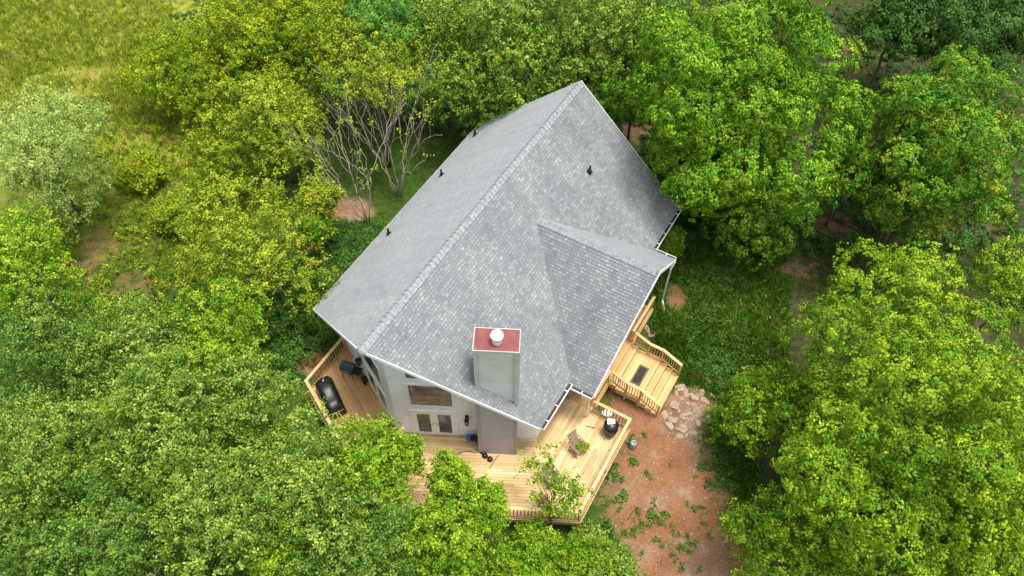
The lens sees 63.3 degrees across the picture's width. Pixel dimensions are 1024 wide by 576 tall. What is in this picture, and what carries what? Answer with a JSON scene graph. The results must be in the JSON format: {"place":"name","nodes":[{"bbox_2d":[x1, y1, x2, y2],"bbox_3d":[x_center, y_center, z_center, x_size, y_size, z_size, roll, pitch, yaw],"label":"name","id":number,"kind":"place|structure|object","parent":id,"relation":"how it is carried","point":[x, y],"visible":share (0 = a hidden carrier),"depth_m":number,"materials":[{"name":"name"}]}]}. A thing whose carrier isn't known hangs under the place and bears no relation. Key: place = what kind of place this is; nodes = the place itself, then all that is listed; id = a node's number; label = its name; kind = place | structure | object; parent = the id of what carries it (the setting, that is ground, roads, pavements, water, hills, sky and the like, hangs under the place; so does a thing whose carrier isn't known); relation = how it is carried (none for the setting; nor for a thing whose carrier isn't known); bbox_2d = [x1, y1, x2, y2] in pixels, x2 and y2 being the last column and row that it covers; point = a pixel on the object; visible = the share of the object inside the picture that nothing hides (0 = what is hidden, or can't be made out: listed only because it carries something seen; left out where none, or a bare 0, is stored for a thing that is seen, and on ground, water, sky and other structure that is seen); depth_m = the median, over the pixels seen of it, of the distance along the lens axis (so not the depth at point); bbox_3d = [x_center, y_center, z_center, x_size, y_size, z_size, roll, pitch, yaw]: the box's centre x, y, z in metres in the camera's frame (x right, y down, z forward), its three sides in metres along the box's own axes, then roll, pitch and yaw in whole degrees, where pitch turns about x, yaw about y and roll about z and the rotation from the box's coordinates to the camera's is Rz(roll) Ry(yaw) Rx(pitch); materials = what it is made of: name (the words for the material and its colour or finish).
{"place":"outdoors","nodes":[
{"label":"outdoors","id":0,"kind":"place"},
{"bbox_2d":[0,0,1023,575],"bbox_3d":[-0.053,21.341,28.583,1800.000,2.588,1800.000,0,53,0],"label":"ground","id":1,"kind":"structure","parent":0,"point":[660,448],"depth_m":45.34,"materials":[{"name":"soil"}]},
{"bbox_2d":[0,477,80,575],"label":"tree","id":2,"kind":"object","parent":1,"relation":"on","point":[17,552],"visible":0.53,"depth_m":30.25,"materials":[{"name":"green plant"}]},
{"bbox_2d":[0,193,84,319],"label":"willow tree","id":3,"kind":"object","parent":1,"relation":"on","point":[19,238],"visible":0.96,"depth_m":37.29,"materials":[{"name":"green plant"}]},
{"bbox_2d":[0,78,115,246],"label":"willow tree","id":4,"kind":"object","parent":1,"relation":"on","point":[29,164],"visible":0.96,"depth_m":41.51,"materials":[{"name":"green plant"}]},
{"bbox_2d":[0,277,128,422],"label":"tree","id":5,"kind":"object","parent":1,"relation":"on","point":[23,344],"visible":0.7,"depth_m":34.15,"materials":[{"name":"green plant"}]},
{"bbox_2d":[0,372,134,523],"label":"tree","id":6,"kind":"object","parent":1,"relation":"on","point":[61,430],"visible":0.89,"depth_m":30.41,"materials":[{"name":"green plant"}]},
{"bbox_2d":[52,285,113,347],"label":"shrub","id":7,"kind":"object","parent":1,"relation":"on","point":[98,299],"visible":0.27,"depth_m":40.52,"materials":[{"name":"green plant"}]},
{"bbox_2d":[60,388,149,481],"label":"tree","id":8,"kind":"object","parent":1,"relation":"on","point":[100,421],"visible":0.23,"depth_m":32.69,"materials":[{"name":"green plant"}]},
{"bbox_2d":[7,435,205,575],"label":"tree","id":9,"kind":"object","parent":1,"relation":"on","point":[103,531],"visible":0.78,"depth_m":29.16,"materials":[{"name":"green plant"}]},
{"bbox_2d":[0,0,222,326],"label":"meadow grass","id":10,"kind":"structure","parent":1,"relation":"on","point":[9,57],"depth_m":53.22,"materials":[{"name":"green plant"}]},
{"bbox_2d":[102,287,160,341],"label":"shrub","id":11,"kind":"object","parent":1,"relation":"on","point":[142,296],"visible":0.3,"depth_m":41.15,"materials":[{"name":"green plant"}]},
{"bbox_2d":[60,292,203,412],"bbox_3d":[-15.446,3.886,36.080,5.103,8.455,5.476,24,57,17],"label":"tree","id":12,"kind":"object","parent":1,"relation":"on","point":[148,331],"visible":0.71,"depth_m":33.81,"materials":[{"name":"green plant"}]},
{"bbox_2d":[112,148,167,196],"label":"shrub","id":13,"kind":"object","parent":1,"relation":"on","point":[143,171],"visible":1,"depth_m":46.89,"materials":[{"name":"green plant"}]},
{"bbox_2d":[56,122,256,312],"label":"brush","id":14,"kind":"object","parent":1,"relation":"on","point":[151,271],"visible":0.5,"depth_m":45.61,"materials":[{"name":"green plant"}]},
{"bbox_2d":[91,340,251,501],"bbox_3d":[-12.517,6.701,33.052,5.457,10.406,5.468,0,53,0],"label":"tree","id":15,"kind":"object","parent":1,"relation":"on","point":[150,407],"visible":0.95,"depth_m":30.10,"materials":[{"name":"green plant"}]},
{"bbox_2d":[144,189,203,241],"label":"shrub","id":16,"kind":"object","parent":1,"relation":"on","point":[161,212],"visible":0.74,"depth_m":44.72,"materials":[{"name":"green plant"}]},
{"bbox_2d":[115,17,235,115],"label":"locust tree","id":17,"kind":"object","parent":1,"relation":"on","point":[167,68],"visible":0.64,"depth_m":48.27,"materials":[{"name":"green plant"}]},
{"bbox_2d":[150,273,274,403],"bbox_3d":[-12.638,3.395,36.603,4.633,8.142,5.400,0,53,0],"label":"tree","id":18,"kind":"object","parent":1,"relation":"on","point":[225,329],"visible":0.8,"depth_m":34.60,"materials":[{"name":"green plant"}]},
{"bbox_2d":[135,442,306,575],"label":"tree","id":19,"kind":"object","parent":1,"relation":"on","point":[219,527],"visible":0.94,"depth_m":28.41,"materials":[{"name":"green plant"}]},
{"bbox_2d":[166,107,281,201],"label":"elm tree","id":20,"kind":"object","parent":1,"relation":"on","point":[211,161],"visible":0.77,"depth_m":44.27,"materials":[{"name":"green plant"}]},
{"bbox_2d":[163,0,316,130],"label":"locust tree","id":21,"kind":"object","parent":1,"relation":"on","point":[220,32],"visible":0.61,"depth_m":45.79,"materials":[{"name":"green plant"}]},
{"bbox_2d":[185,341,315,473],"bbox_3d":[-10.285,5.870,34.478,4.950,9.097,4.785,0,53,0],"label":"tree","id":22,"kind":"object","parent":1,"relation":"on","point":[269,401],"visible":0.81,"depth_m":31.73,"materials":[{"name":"green plant"}]},
{"bbox_2d":[167,159,340,327],"bbox_3d":[-12.490,-1.943,39.803,7.451,8.647,7.835,-15,55,-11],"label":"elm tree","id":23,"kind":"object","parent":1,"relation":"on","point":[260,249],"visible":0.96,"depth_m":38.58,"materials":[{"name":"green plant"}]},
{"bbox_2d":[195,56,330,183],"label":"elm tree","id":24,"kind":"object","parent":1,"relation":"on","point":[258,108],"visible":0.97,"depth_m":43.26,"materials":[{"name":"green plant"}]},
{"bbox_2d":[228,292,302,345],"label":"shrub","id":25,"kind":"object","parent":1,"relation":"on","point":[277,313],"visible":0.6,"depth_m":41.19,"materials":[{"name":"green plant"}]},
{"bbox_2d":[237,513,318,575],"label":"tree","id":26,"kind":"object","parent":1,"relation":"on","point":[265,563],"visible":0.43,"depth_m":29.74,"materials":[{"name":"green plant"}]},
{"bbox_2d":[269,325,317,369],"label":"shrub","id":27,"kind":"object","parent":1,"relation":"on","point":[291,344],"visible":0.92,"depth_m":40.67,"materials":[{"name":"green plant"}]},
{"bbox_2d":[222,0,367,119],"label":"locust tree","id":28,"kind":"object","parent":1,"relation":"on","point":[306,38],"visible":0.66,"depth_m":45.63,"materials":[{"name":"green plant"}]},
{"bbox_2d":[275,288,322,334],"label":"shrub","id":29,"kind":"object","parent":1,"relation":"on","point":[300,323],"visible":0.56,"depth_m":41.52,"materials":[{"name":"green plant"}]},
{"bbox_2d":[229,394,382,554],"bbox_3d":[-7.433,8.430,32.343,5.363,10.241,6.128,0,53,0],"label":"tree","id":30,"kind":"object","parent":1,"relation":"on","point":[307,488],"visible":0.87,"depth_m":29.30,"materials":[{"name":"green plant"}]},
{"bbox_2d":[291,209,338,257],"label":"sapling","id":31,"kind":"object","parent":1,"relation":"on","point":[319,228],"visible":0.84,"depth_m":42.20,"materials":[{"name":"green plant"}]},
{"bbox_2d":[291,170,346,242],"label":"sapling","id":32,"kind":"object","parent":1,"relation":"on","point":[313,195],"visible":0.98,"depth_m":42.17,"materials":[{"name":"green plant"}]},
{"bbox_2d":[304,261,341,291],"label":"shrub","id":33,"kind":"object","parent":1,"relation":"on","point":[327,267],"visible":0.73,"depth_m":43.34,"materials":[{"name":"green plant"}]},
{"bbox_2d":[272,77,407,222],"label":"crape myrtle","id":34,"kind":"object","parent":1,"relation":"on","point":[357,177],"visible":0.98,"depth_m":42.29,"materials":[{"name":"brown plant"}]},
{"bbox_2d":[279,476,424,575],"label":"tree","id":35,"kind":"object","parent":1,"relation":"on","point":[361,558],"visible":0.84,"depth_m":29.34,"materials":[{"name":"green plant"}]},
{"bbox_2d":[308,409,419,541],"bbox_3d":[-5.706,8.088,33.331,4.328,8.659,5.549,0,53,0],"label":"tree","id":36,"kind":"object","parent":1,"relation":"on","point":[372,455],"visible":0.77,"depth_m":31.15,"materials":[{"name":"green plant"}]},
{"bbox_2d":[306,13,429,167],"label":"elm tree","id":37,"kind":"object","parent":1,"relation":"on","point":[383,69],"visible":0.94,"depth_m":42.59,"materials":[{"name":"green plant"}]},
{"bbox_2d":[305,33,442,196],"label":"crape myrtle","id":38,"kind":"object","parent":1,"relation":"on","point":[403,171],"visible":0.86,"depth_m":44.08,"materials":[{"name":"brown plant"}]},
{"bbox_2d":[338,0,429,127],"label":"ash tree","id":39,"kind":"object","parent":1,"relation":"on","point":[380,11],"visible":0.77,"depth_m":43.75,"materials":[{"name":"green plant"}]},
{"bbox_2d":[295,88,492,270],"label":"shade grass","id":40,"kind":"structure","parent":1,"relation":"on","point":[342,155],"depth_m":49.80,"materials":[{"name":"green plant"}]},
{"bbox_2d":[361,427,428,494],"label":"tree","id":41,"kind":"object","parent":1,"relation":"on","point":[412,448],"visible":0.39,"depth_m":32.45,"materials":[{"name":"green plant"}]},
{"bbox_2d":[384,489,495,575],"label":"tree","id":42,"kind":"object","parent":1,"relation":"on","point":[436,524],"visible":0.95,"depth_m":30.44,"materials":[{"name":"green plant"}]},
{"bbox_2d":[394,0,487,122],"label":"oak tree","id":43,"kind":"object","parent":1,"relation":"on","point":[443,8],"visible":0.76,"depth_m":45.20,"materials":[{"name":"green plant"}]},
{"bbox_2d":[421,445,477,510],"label":"tree","id":44,"kind":"object","parent":1,"relation":"on","point":[450,475],"visible":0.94,"depth_m":31.68,"materials":[{"name":"green plant"}]},
{"bbox_2d":[412,27,515,135],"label":"oak tree","id":45,"kind":"object","parent":1,"relation":"on","point":[446,78],"visible":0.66,"depth_m":44.75,"materials":[{"name":"green plant"}]},
{"bbox_2d":[304,296,655,526],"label":"wooden deck","id":46,"kind":"structure","parent":1,"relation":"on","point":[503,466],"depth_m":37.59,"materials":[{"name":"beige wood"}]},
{"bbox_2d":[315,376,346,419],"bbox_3d":[-8.425,5.083,38.525,0.924,0.948,2.030,-23,57,-16],"label":"covered smoker","id":47,"kind":"object","parent":46,"relation":"on","point":[333,402],"visible":0.87,"depth_m":38.23,"materials":[{"name":"black plastic"}]},
{"bbox_2d":[339,360,362,380],"bbox_3d":[-7.577,3.960,39.333,1.020,1.000,0.575,16,55,12],"label":"gas grill","id":48,"kind":"object","parent":46,"relation":"on","point":[348,367],"visible":1,"depth_m":39.02,"materials":[{"name":"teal metal"}]},
{"bbox_2d":[542,460,561,490],"bbox_3d":[1.723,8.158,36.176,0.640,1.098,0.817,-25,57,-17],"label":"slatted chair","id":49,"kind":"object","parent":46,"relation":"on","point":[544,465],"visible":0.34,"depth_m":36.14,"materials":[{"name":"brown wood"}]},
{"bbox_2d":[567,429,587,458],"bbox_3d":[2.882,6.959,37.074,0.640,1.098,0.817,-32,60,-22],"label":"slatted chair","id":50,"kind":"object","parent":46,"relation":"on","point":[573,446],"visible":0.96,"depth_m":37.03,"materials":[{"name":"brown wood"}]},
{"bbox_2d":[576,441,590,451],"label":"potted plant","id":51,"kind":"object","parent":50,"relation":"on","point":[582,445],"visible":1,"depth_m":36.92,"materials":[{"name":"green plant"}]},
{"bbox_2d":[603,418,618,439],"bbox_3d":[4.462,6.349,37.605,0.730,0.955,0.730,0,53,0],"label":"kettle grill","id":52,"kind":"object","parent":46,"relation":"on","point":[610,430],"visible":0.97,"depth_m":37.25,"materials":[{"name":"black metal"}]},
{"bbox_2d":[454,473,512,546],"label":"tree","id":53,"kind":"object","parent":1,"relation":"on","point":[489,511],"visible":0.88,"depth_m":31.92,"materials":[{"name":"green plant"}]},
{"bbox_2d":[313,80,680,454],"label":"house","id":54,"kind":"structure","parent":1,"relation":"on","point":[492,290],"depth_m":36.17,"materials":[{"name":"grey"}]},
{"bbox_2d":[365,364,378,396],"bbox_3d":[-6.391,4.269,38.043,0.883,1.700,0.485,25,57,18],"label":"window","id":55,"kind":"structure","parent":54,"relation":"in","point":[371,379],"depth_m":38.04,"materials":[{"name":"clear glass"}]},
{"bbox_2d":[362,354,383,391],"bbox_3d":[-6.118,3.295,36.025,1.781,1.860,0.948,25,57,18],"label":"window","id":56,"kind":"structure","parent":54,"relation":"in","point":[369,361],"depth_m":36.12,"materials":[{"name":"clear glass"}]},
{"bbox_2d":[375,380,389,414],"bbox_3d":[-5.849,4.957,37.531,0.874,1.700,0.481,25,57,18],"label":"window","id":57,"kind":"structure","parent":54,"relation":"in","point":[382,397],"depth_m":37.51,"materials":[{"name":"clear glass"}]},
{"bbox_2d":[402,372,419,379],"bbox_3d":[-3.651,3.067,33.115,1.560,2.343,0.046,3,53,2],"label":"window","id":58,"kind":"structure","parent":54,"relation":"in","point":[406,376],"depth_m":33.96,"materials":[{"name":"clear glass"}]},
{"bbox_2d":[412,412,435,433],"bbox_3d":[-3.908,6.014,37.088,0.921,2.070,0.110,6,53,4],"label":"door","id":59,"kind":"structure","parent":54,"relation":"in","point":[424,423],"depth_m":37.10,"materials":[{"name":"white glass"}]},
{"bbox_2d":[405,383,454,407],"bbox_3d":[-3.445,4.550,35.093,1.980,1.860,0.129,1,53,1],"label":"window","id":60,"kind":"structure","parent":54,"relation":"in","point":[424,395],"depth_m":35.14,"materials":[{"name":"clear glass"}]},
{"bbox_2d":[433,413,456,434],"bbox_3d":[-2.980,6.071,37.047,0.921,2.070,0.099,2,53,1],"label":"door","id":61,"kind":"structure","parent":54,"relation":"in","point":[445,424],"depth_m":37.08,"materials":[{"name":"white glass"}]},
{"bbox_2d":[245,216,750,571],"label":"ivy","id":62,"kind":"object","parent":1,"relation":"on","point":[321,331],"visible":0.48,"depth_m":43.51,"materials":[{"name":"green plant"}]},
{"bbox_2d":[0,0,1023,575],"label":"undergrowth","id":63,"kind":"object","parent":1,"relation":"on","point":[968,238],"visible":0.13,"depth_m":46.58,"materials":[{"name":"green plant"}]},
{"bbox_2d":[451,0,572,110],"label":"oak tree","id":64,"kind":"object","parent":1,"relation":"on","point":[502,13],"visible":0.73,"depth_m":42.99,"materials":[{"name":"green plant"}]},
{"bbox_2d":[472,532,553,575],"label":"tree","id":65,"kind":"object","parent":1,"relation":"on","point":[513,564],"visible":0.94,"depth_m":33.15,"materials":[{"name":"green plant"}]},
{"bbox_2d":[466,21,589,119],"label":"oak tree","id":66,"kind":"object","parent":1,"relation":"on","point":[523,86],"visible":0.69,"depth_m":43.09,"materials":[{"name":"green plant"}]},
{"bbox_2d":[505,512,569,575],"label":"tree","id":67,"kind":"object","parent":1,"relation":"on","point":[548,538],"visible":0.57,"depth_m":34.12,"materials":[{"name":"green plant"}]},
{"bbox_2d":[513,439,595,527],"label":"sapling","id":68,"kind":"object","parent":1,"relation":"on","point":[569,501],"visible":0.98,"depth_m":33.50,"materials":[{"name":"green plant"}]},
{"bbox_2d":[531,532,620,575],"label":"tree","id":69,"kind":"object","parent":1,"relation":"on","point":[575,562],"visible":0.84,"depth_m":33.45,"materials":[{"name":"green plant"}]},
{"bbox_2d":[560,519,614,565],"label":"tree","id":70,"kind":"object","parent":1,"relation":"on","point":[586,530],"visible":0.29,"depth_m":35.23,"materials":[{"name":"green plant"}]},
{"bbox_2d":[522,0,668,96],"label":"oak tree","id":71,"kind":"object","parent":1,"relation":"on","point":[580,26],"visible":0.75,"depth_m":42.64,"materials":[{"name":"green plant"}]},
{"bbox_2d":[580,536,648,575],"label":"tree","id":72,"kind":"object","parent":1,"relation":"on","point":[624,560],"visible":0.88,"depth_m":33.44,"materials":[{"name":"green plant"}]},
{"bbox_2d":[608,469,624,482],"bbox_3d":[4.783,8.588,37.833,0.908,0.271,0.588,17,55,12],"label":"weed","id":73,"kind":"object","parent":1,"relation":"on","point":[616,478],"visible":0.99,"depth_m":37.84,"materials":[{"name":"green plant"}]},
{"bbox_2d":[615,488,628,503],"bbox_3d":[4.944,9.412,37.297,0.863,0.316,0.571,-38,62,-25],"label":"weed","id":74,"kind":"object","parent":1,"relation":"on","point":[624,494],"visible":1,"depth_m":37.30,"materials":[{"name":"green plant"}]},
{"bbox_2d":[621,525,639,536],"bbox_3d":[5.213,10.661,36.513,0.867,0.272,0.605,0,53,0],"label":"weed","id":75,"kind":"object","parent":1,"relation":"on","point":[623,532],"visible":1,"depth_m":36.47,"materials":[{"name":"green plant"}]},
{"bbox_2d":[629,440,637,449],"bbox_3d":[5.625,7.276,38.585,0.400,0.400,0.394,0,53,0],"label":"metal bucket","id":76,"kind":"object","parent":1,"relation":"on","point":[633,444],"visible":1,"depth_m":38.47,"materials":[{"name":"metal"}]},
{"bbox_2d":[587,26,684,141],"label":"maple tree","id":77,"kind":"object","parent":1,"relation":"on","point":[604,102],"visible":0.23,"depth_m":43.57,"materials":[{"name":"green plant"}]},
{"bbox_2d":[635,506,653,527],"bbox_3d":[5.908,10.109,36.888,0.882,0.268,1.083,0,53,0],"label":"weed","id":78,"kind":"object","parent":1,"relation":"on","point":[648,510],"visible":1,"depth_m":36.93,"materials":[{"name":"green plant"}]},
{"bbox_2d":[604,0,686,44],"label":"oak tree","id":79,"kind":"object","parent":1,"relation":"on","point":[657,3],"visible":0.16,"depth_m":44.86,"materials":[{"name":"green plant"}]},
{"bbox_2d":[609,331,682,417],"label":"wooden staircase","id":80,"kind":"structure","parent":1,"relation":"on","point":[625,386],"depth_m":40.19,"materials":[{"name":"beige wood"}]},
{"bbox_2d":[630,364,648,385],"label":"door mat","id":81,"kind":"object","parent":80,"relation":"on","point":[639,375],"depth_m":40.20,"materials":[{"name":"fabric"}]},
{"bbox_2d":[648,500,671,522],"bbox_3d":[6.464,9.973,36.883,1.144,0.294,0.906,37,61,24],"label":"weed","id":82,"kind":"object","parent":1,"relation":"on","point":[656,515],"visible":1,"depth_m":36.80,"materials":[{"name":"green plant"}]},
{"bbox_2d":[594,388,739,575],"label":"pebbles","id":83,"kind":"object","parent":1,"relation":"on","point":[700,416],"visible":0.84,"depth_m":37.75,"materials":[{"name":"beige stone"}]},
{"bbox_2d":[595,418,746,575],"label":"weeds","id":84,"kind":"object","parent":1,"relation":"on","point":[701,511],"visible":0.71,"depth_m":37.12,"materials":[{"name":"green plant"}]},
{"bbox_2d":[658,224,686,256],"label":"shrub","id":85,"kind":"object","parent":1,"relation":"on","point":[673,240],"visible":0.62,"depth_m":43.75,"materials":[{"name":"green plant"}]},
{"bbox_2d":[679,531,697,550],"bbox_3d":[7.665,11.177,36.264,0.784,0.271,0.914,37,61,24],"label":"weed","id":86,"kind":"object","parent":1,"relation":"on","point":[688,541],"visible":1,"depth_m":36.29,"materials":[{"name":"green plant"}]},
{"bbox_2d":[653,136,742,218],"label":"shade tree","id":87,"kind":"object","parent":1,"relation":"on","point":[679,163],"visible":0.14,"depth_m":43.57,"materials":[{"name":"green plant"}]},
{"bbox_2d":[692,349,741,392],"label":"shrub","id":88,"kind":"object","parent":1,"relation":"on","point":[721,367],"visible":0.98,"depth_m":40.84,"materials":[{"name":"green plant"}]},
{"bbox_2d":[696,454,738,491],"bbox_3d":[9.358,8.343,37.905,2.030,0.576,1.938,0,53,0],"label":"shrub","id":89,"kind":"object","parent":1,"relation":"on","point":[721,477],"visible":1,"depth_m":37.82,"materials":[{"name":"green plant"}]},
{"bbox_2d":[702,401,738,444],"bbox_3d":[9.920,6.378,39.185,2.054,0.865,2.180,0,53,0],"label":"shrub","id":90,"kind":"object","parent":1,"relation":"on","point":[715,409],"visible":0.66,"depth_m":39.17,"materials":[{"name":"green plant"}]},
{"bbox_2d":[673,233,770,483],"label":"weeds","id":91,"kind":"object","parent":1,"relation":"on","point":[743,350],"visible":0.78,"depth_m":42.67,"materials":[{"name":"green plant"}]},
{"bbox_2d":[615,0,876,222],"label":"maple tree","id":92,"kind":"object","parent":1,"relation":"on","point":[747,62],"visible":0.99,"depth_m":38.24,"materials":[{"name":"green plant"}]},
{"bbox_2d":[697,154,824,271],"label":"understory tree","id":93,"kind":"object","parent":1,"relation":"on","point":[769,214],"visible":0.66,"depth_m":42.27,"materials":[{"name":"green plant"}]},
{"bbox_2d":[708,356,833,462],"bbox_3d":[11.146,5.541,36.390,4.982,6.261,5.109,0,53,0],"label":"tree","id":94,"kind":"object","parent":1,"relation":"on","point":[764,395],"visible":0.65,"depth_m":34.94,"materials":[{"name":"green plant"}]},
{"bbox_2d":[717,469,890,575],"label":"maple tree","id":95,"kind":"object","parent":1,"relation":"on","point":[794,537],"visible":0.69,"depth_m":31.70,"materials":[{"name":"green plant"}]},
{"bbox_2d":[595,193,1023,562],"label":"lawn grass","id":96,"kind":"structure","parent":1,"relation":"on","point":[666,316],"depth_m":43.27,"materials":[{"name":"green plant"}]},
{"bbox_2d":[810,128,888,224],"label":"understory tree","id":97,"kind":"object","parent":1,"relation":"on","point":[854,204],"visible":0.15,"depth_m":43.70,"materials":[{"name":"green plant"}]},
{"bbox_2d":[769,237,1023,575],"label":"maple tree","id":98,"kind":"object","parent":1,"relation":"on","point":[856,408],"visible":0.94,"depth_m":28.52,"materials":[{"name":"green plant"}]},
{"bbox_2d":[843,0,961,97],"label":"shade tree","id":99,"kind":"object","parent":1,"relation":"on","point":[891,23],"visible":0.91,"depth_m":47.27,"materials":[{"name":"green plant"}]},
{"bbox_2d":[829,43,1023,249],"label":"maple tree","id":100,"kind":"object","parent":1,"relation":"on","point":[927,145],"visible":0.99,"depth_m":38.33,"materials":[{"name":"green plant"}]},
{"bbox_2d":[880,426,1023,575],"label":"maple tree","id":101,"kind":"object","parent":1,"relation":"on","point":[1015,541],"visible":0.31,"depth_m":29.10,"materials":[{"name":"green plant"}]},
{"bbox_2d":[902,0,1023,97],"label":"shade tree","id":102,"kind":"object","parent":1,"relation":"on","point":[981,15],"visible":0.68,"depth_m":46.00,"materials":[{"name":"green plant"}]},
{"bbox_2d":[963,234,1023,343],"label":"tree","id":103,"kind":"object","parent":1,"relation":"on","point":[1006,273],"visible":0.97,"depth_m":37.72,"materials":[{"name":"green plant"}]},
{"bbox_2d":[976,0,1023,97],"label":"shade tree","id":104,"kind":"object","parent":1,"relation":"on","point":[1015,48],"visible":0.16,"depth_m":47.67,"materials":[{"name":"green plant"}]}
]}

